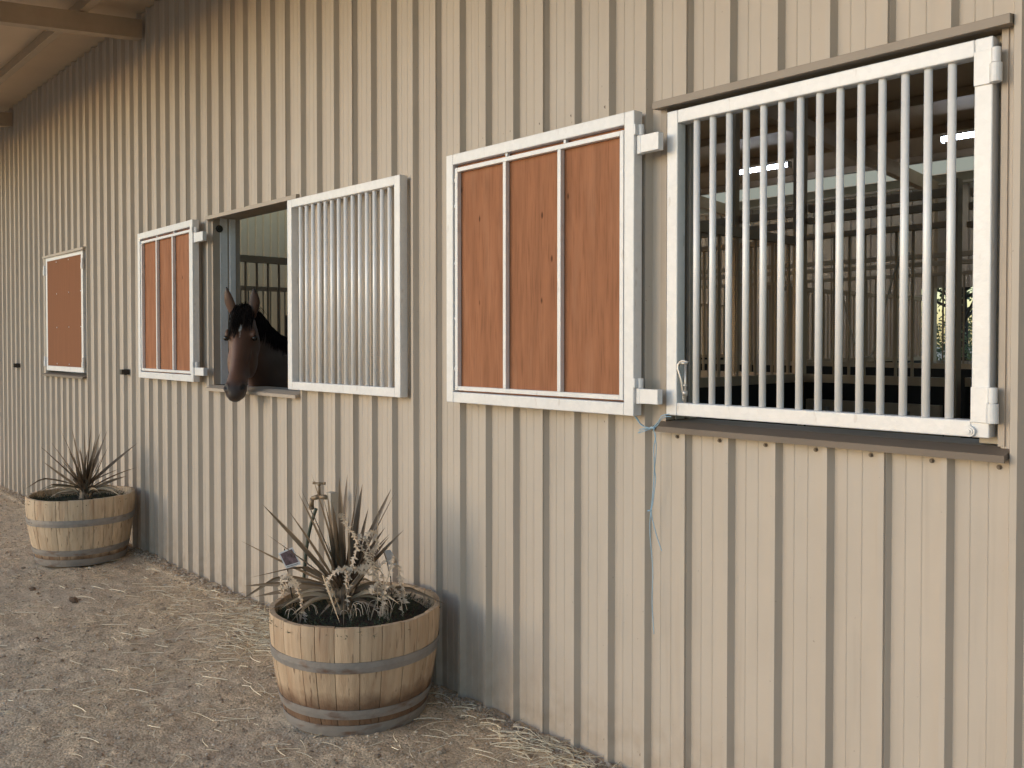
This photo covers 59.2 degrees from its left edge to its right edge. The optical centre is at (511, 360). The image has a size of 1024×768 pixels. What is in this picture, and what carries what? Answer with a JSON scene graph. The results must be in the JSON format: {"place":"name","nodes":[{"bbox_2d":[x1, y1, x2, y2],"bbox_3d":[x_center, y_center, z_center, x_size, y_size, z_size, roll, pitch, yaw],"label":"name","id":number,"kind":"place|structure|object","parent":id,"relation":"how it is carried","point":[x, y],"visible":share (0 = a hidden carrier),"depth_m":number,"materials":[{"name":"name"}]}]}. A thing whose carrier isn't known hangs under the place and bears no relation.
{"place":"outdoors","nodes":[
{"label":"outdoors","id":0,"kind":"place"},
{"bbox_2d":[223,208,298,335],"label":"wall","id":1,"kind":"structure","parent":0,"point":[264,235],"depth_m":21.12,"materials":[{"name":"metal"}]},
{"bbox_2d":[0,347,971,767],"bbox_3d":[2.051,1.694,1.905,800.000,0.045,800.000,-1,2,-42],"label":"ground","id":2,"kind":"structure","parent":0,"point":[122,657],"depth_m":4.48,"materials":[{"name":"brown soil"}]},
{"bbox_2d":[69,597,77,602],"bbox_3d":[-2.938,1.604,6.044,0.059,0.046,0.082,-1,2,-42],"label":"dirt clod","id":3,"kind":"object","parent":2,"relation":"on","point":[73,600],"visible":1,"depth_m":6.02,"materials":[{"name":"brown soil"}]},
{"bbox_2d":[25,485,134,566],"bbox_3d":[-3.471,1.321,7.267,0.799,0.523,0.798,0,1,-22],"label":"barrel planter","id":4,"kind":"object","parent":2,"relation":"on","point":[69,533],"visible":0.98,"depth_m":6.96,"materials":[{"name":"brown wood"}]},
{"bbox_2d":[22,489,126,505],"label":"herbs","id":5,"kind":"object","parent":4,"relation":"in","point":[104,494],"visible":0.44,"depth_m":7.27,"materials":[{"name":"black soil"}]},
{"bbox_2d":[29,431,136,499],"bbox_3d":[-3.448,0.819,7.282,0.662,0.610,0.600,0,1,11],"label":"spiky plant","id":6,"kind":"object","parent":4,"relation":"in","point":[84,489],"visible":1,"depth_m":7.24,"materials":[{"name":"green plant"}]},
{"bbox_2d":[51,286,287,371],"bbox_3d":[-4.159,0.238,11.779,3.730,2.495,0.050,-1,2,-42],"label":"stall partition","id":7,"kind":"object","parent":2,"relation":"on","point":[271,289],"visible":0.05,"depth_m":12.49,"materials":[{"name":"paint"}]},
{"bbox_2d":[215,255,286,384],"bbox_3d":[-1.722,0.301,8.589,3.030,2.495,0.050,-1,2,-42],"label":"stall partition","id":8,"kind":"object","parent":2,"relation":"on","point":[245,259],"visible":0.07,"depth_m":8.10,"materials":[{"name":"paint"}]},
{"bbox_2d":[285,315,287,337],"bbox_3d":[-1.856,-0.172,8.356,0.530,0.490,0.030,-1,2,-42],"label":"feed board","id":9,"kind":"object","parent":8,"relation":"attached to","point":[286,325],"visible":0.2,"depth_m":8.17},
{"bbox_2d":[223,287,287,401],"bbox_3d":[-1.686,0.536,7.181,0.556,2.109,2.777,0,1,8],"label":"horse","id":10,"kind":"object","parent":2,"relation":"on","point":[258,351],"visible":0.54,"depth_m":6.04},
{"bbox_2d":[0,503,619,767],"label":"straw","id":11,"kind":"object","parent":2,"relation":"on","point":[518,748],"visible":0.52,"depth_m":4.65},
{"bbox_2d":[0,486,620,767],"bbox_3d":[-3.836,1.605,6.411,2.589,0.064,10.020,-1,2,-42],"label":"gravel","id":12,"kind":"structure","parent":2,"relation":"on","point":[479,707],"depth_m":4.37,"materials":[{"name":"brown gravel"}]},
{"bbox_2d":[309,482,337,572],"bbox_3d":[-1.069,1.172,5.125,0.174,0.968,0.062,0,1,22],"label":"garden tap","id":13,"kind":"object","parent":2,"relation":"on","point":[332,496],"visible":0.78,"depth_m":5.09,"materials":[{"name":"metal"}]},
{"bbox_2d":[302,508,317,577],"bbox_3d":[-1.244,1.234,5.160,0.296,0.804,0.042,0,1,23],"label":"hose","id":14,"kind":"object","parent":13,"relation":"hanging from","point":[308,535],"visible":0.41,"depth_m":5.11,"materials":[{"name":"green rubber"}]},
{"bbox_2d":[269,581,439,736],"bbox_3d":[-0.743,1.397,4.292,0.798,0.503,0.797,0,1,13],"label":"barrel planter","id":15,"kind":"object","parent":2,"relation":"on","point":[321,677],"visible":0.86,"depth_m":3.97,"materials":[{"name":"brown wood"}]},
{"bbox_2d":[278,547,300,615],"bbox_3d":[-1.035,1.035,4.201,0.102,0.338,0.023,0,1,-10],"label":"plant tag","id":16,"kind":"object","parent":15,"relation":"in","point":[289,559],"visible":0.88,"depth_m":4.19,"materials":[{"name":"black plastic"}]},
{"bbox_2d":[277,572,317,623],"bbox_3d":[-0.986,1.094,4.143,0.177,0.263,0.121,0,1,-19],"label":"dead frond plant","id":17,"kind":"object","parent":15,"relation":"in","point":[295,584],"visible":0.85,"depth_m":4.14,"materials":[{"name":"beige plant"}]},
{"bbox_2d":[240,476,441,624],"bbox_3d":[-0.816,0.869,4.293,0.917,0.710,0.487,0,1,-23],"label":"spiky plant","id":18,"kind":"object","parent":15,"relation":"on","point":[313,591],"visible":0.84,"depth_m":4.25,"materials":[{"name":"green plant"}]},
{"bbox_2d":[322,482,377,619],"bbox_3d":[-0.750,0.868,4.124,0.115,0.605,0.275,1,2,42],"label":"dead leaf","id":19,"kind":"object","parent":15,"relation":"on","point":[323,576],"visible":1,"depth_m":4.07,"materials":[{"name":"brown plant"}]},
{"bbox_2d":[265,583,440,639],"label":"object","id":20,"kind":"object","parent":15,"relation":"in","point":[281,613],"visible":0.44,"depth_m":4.24,"materials":[{"name":"black soil"}]},
{"bbox_2d":[323,559,387,620],"bbox_3d":[-0.721,1.076,4.141,0.298,0.300,0.114,0,1,-9],"label":"dead frond plant","id":21,"kind":"object","parent":15,"relation":"in","point":[346,569],"visible":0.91,"depth_m":4.17,"materials":[{"name":"beige plant"}]},
{"bbox_2d":[338,513,391,620],"bbox_3d":[-0.679,0.960,4.193,0.248,0.529,0.097,0,1,-2],"label":"dead frond plant","id":22,"kind":"object","parent":15,"relation":"on","point":[359,536],"visible":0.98,"depth_m":4.18,"materials":[{"name":"beige plant"}]},
{"bbox_2d":[367,555,409,620],"bbox_3d":[-0.570,1.064,4.197,0.211,0.322,0.140,-1,2,-42],"label":"dead frond plant","id":23,"kind":"object","parent":15,"relation":"on","point":[386,586],"visible":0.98,"depth_m":4.20,"materials":[{"name":"beige plant"}]},
{"bbox_2d":[384,550,398,601],"bbox_3d":[-0.595,1.060,4.421,0.081,0.281,0.006,0,1,-9],"label":"plant tag","id":24,"kind":"object","parent":15,"relation":"in","point":[389,554],"visible":0.69,"depth_m":4.42,"materials":[{"name":"black plastic"}]},
{"bbox_2d":[0,0,1023,767],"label":"horse barn","id":25,"kind":"structure","parent":2,"relation":"on","point":[836,598],"depth_m":4.21,"materials":[{"name":"beige metal"}]},
{"bbox_2d":[13,363,19,367],"bbox_3d":[-5.631,0.052,10.243,0.069,0.056,0.060,-1,2,-42],"label":"wall box","id":26,"kind":"object","parent":25,"relation":"attached to","point":[16,365],"visible":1,"depth_m":10.22,"materials":[{"name":"black plastic"}]},
{"bbox_2d":[43,250,86,372],"bbox_3d":[-4.444,-0.481,8.959,0.070,1.174,1.222,-1,2,-43],"label":"window shutter","id":27,"kind":"object","parent":25,"relation":"attached to","point":[66,333],"depth_m":8.88,"materials":[{"name":"wood"}]},
{"bbox_2d":[120,369,129,374],"bbox_3d":[-3.309,0.095,7.698,0.069,0.056,0.060,-1,2,-42],"label":"wall box","id":28,"kind":"object","parent":25,"relation":"attached to","point":[124,371],"visible":1,"depth_m":7.68,"materials":[{"name":"black plastic"}]},
{"bbox_2d":[137,219,206,381],"bbox_3d":[-2.610,-0.441,6.884,0.058,1.174,1.329,-1,1,-41],"label":"window shutter","id":29,"kind":"object","parent":25,"relation":"attached to","point":[168,306],"depth_m":6.91,"materials":[{"name":"wood"}]},
{"bbox_2d":[287,174,407,397],"bbox_3d":[-0.961,-0.393,5.089,0.056,1.148,1.186,-1,2,-43],"label":"window gate","id":30,"kind":"structure","parent":25,"relation":"attached to","point":[398,183],"depth_m":5.01,"materials":[{"name":"metal"}]},
{"bbox_2d":[446,110,662,415],"bbox_3d":[0.130,-0.381,3.856,0.058,1.174,1.270,-1,2,-42],"label":"window shutter","id":31,"kind":"object","parent":25,"relation":"attached to","point":[544,258],"depth_m":3.83,"materials":[{"name":"wood"}]},
{"bbox_2d":[634,414,670,632],"bbox_3d":[0.535,0.622,3.455,0.173,0.864,0.040,1,1,37],"label":"baling twine","id":32,"kind":"object","parent":31,"relation":"hanging from","point":[651,427],"visible":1,"depth_m":3.46,"materials":[{"name":"beige fabric"}]},
{"bbox_2d":[725,160,791,173],"bbox_3d":[4.063,-3.261,14.888,0.170,0.302,1.174,-1,2,-42],"label":"ceiling light","id":33,"kind":"object","parent":25,"relation":"hanging from","point":[770,166],"visible":0.45,"depth_m":14.68,"materials":[{"name":"white plastic"}]},
{"bbox_2d":[666,36,1002,437],"bbox_3d":[0.996,-0.360,2.998,0.072,1.148,1.184,-1,2,-42],"label":"window gate","id":34,"kind":"structure","parent":25,"relation":"attached to","point":[983,55],"depth_m":2.92,"materials":[{"name":"metal"}]},
{"bbox_2d":[940,129,973,143],"bbox_3d":[6.466,-3.210,12.255,0.170,0.302,1.204,-1,2,-42],"label":"ceiling light","id":35,"kind":"object","parent":25,"relation":"hanging from","point":[962,135],"visible":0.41,"depth_m":12.47,"materials":[{"name":"white plastic"}]},
{"bbox_2d":[701,304,723,359],"bbox_3d":[2.516,0.143,16.650,5.200,2.495,0.050,-1,2,-42],"label":"stall partition","id":36,"kind":"object","parent":2,"relation":"on","point":[722,354],"visible":0.02,"depth_m":18.08,"materials":[{"name":"paint"}]},
{"bbox_2d":[701,266,753,371],"bbox_3d":[1.888,0.087,13.368,0.100,2.735,3.900,-1,2,-42],"label":"barred panel","id":37,"kind":"object","parent":2,"relation":"on","point":[722,365],"visible":0.05,"depth_m":12.22,"materials":[{"name":"paint"}]},
{"bbox_2d":[669,222,796,425],"bbox_3d":[0.974,0.358,5.635,3.030,2.495,0.050,-1,2,-42],"label":"stall partition","id":38,"kind":"object","parent":2,"relation":"on","point":[789,386],"visible":0.18,"depth_m":6.21,"materials":[{"name":"paint"}]},
{"bbox_2d":[732,113,739,375],"bbox_3d":[1.781,-0.809,7.228,0.060,4.808,0.060,-1,2,-42],"label":"stall post","id":39,"kind":"object","parent":2,"relation":"on","point":[736,164],"visible":0.1,"depth_m":7.19,"materials":[{"name":"metal"}]},
{"bbox_2d":[700,209,807,376],"bbox_3d":[0.890,0.187,8.262,0.100,2.735,3.900,-1,2,-42],"label":"barred panel","id":40,"kind":"object","parent":2,"relation":"on","point":[756,218],"visible":0.08,"depth_m":7.12,"materials":[{"name":"paint"}]},
{"bbox_2d":[792,98,807,425],"bbox_3d":[2.131,-0.792,6.667,0.075,4.795,0.075,-1,2,-42],"label":"stall post","id":41,"kind":"object","parent":2,"relation":"on","point":[805,233],"visible":0.1,"depth_m":6.65,"materials":[{"name":"metal"}]},
{"bbox_2d":[768,285,921,367],"bbox_3d":[5.212,0.201,13.696,5.200,2.495,0.050,-1,2,-42],"label":"stall partition","id":42,"kind":"object","parent":2,"relation":"on","point":[917,358],"visible":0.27,"depth_m":13.63,"materials":[{"name":"paint"}]},
{"bbox_2d":[758,250,972,437],"bbox_3d":[4.584,0.145,10.414,0.100,2.735,3.900,-1,2,-42],"label":"barred panel","id":43,"kind":"object","parent":2,"relation":"on","point":[966,371],"visible":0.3,"depth_m":10.56,"materials":[{"name":"paint"}]},
{"bbox_2d":[804,188,945,435],"bbox_3d":[2.523,0.226,6.294,0.100,2.735,1.010,-1,2,-42],"label":"barred panel","id":44,"kind":"object","parent":2,"relation":"on","point":[891,389],"visible":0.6,"depth_m":6.24,"materials":[{"name":"paint"}]},
{"bbox_2d":[806,399,942,435],"bbox_3d":[2.404,0.471,6.021,0.240,0.395,0.920,-1,2,-42],"label":"feed trough","id":45,"kind":"object","parent":44,"relation":"attached to","point":[892,408],"visible":0.2,"depth_m":5.94,"materials":[{"name":"paint"}]},
{"bbox_2d":[843,252,909,357],"bbox_3d":[2.459,-0.374,6.176,0.511,0.711,0.038,1,2,43],"label":"rope","id":46,"kind":"object","parent":44,"relation":"hanging from","point":[872,352],"visible":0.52,"depth_m":6.17,"materials":[{"name":"brown fabric"}]},
{"bbox_2d":[921,287,972,360],"bbox_3d":[9.802,-1.149,18.903,4.644,5.039,4.907,-1,2,-42],"label":"tree","id":47,"kind":"object","parent":2,"relation":"on","point":[968,334],"visible":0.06,"depth_m":18.79,"materials":[{"name":"green plant"}]},
{"bbox_2d":[944,178,962,437],"bbox_3d":[2.872,0.221,5.874,0.075,2.800,0.075,-1,2,-42],"label":"stall post","id":48,"kind":"object","parent":2,"relation":"on","point":[958,303],"visible":0.38,"depth_m":5.83,"materials":[{"name":"metal"}]},
{"bbox_2d":[965,188,978,438],"bbox_3d":[3.953,0.253,4.905,0.100,2.735,2.810,-1,2,-42],"label":"barred panel","id":49,"kind":"object","parent":2,"relation":"on","point":[968,381],"visible":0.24,"depth_m":5.90,"materials":[{"name":"paint"}]},
{"bbox_2d":[921,287,972,346],"label":"sky","id":50,"kind":"structure","parent":0,"point":[939,314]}
]}

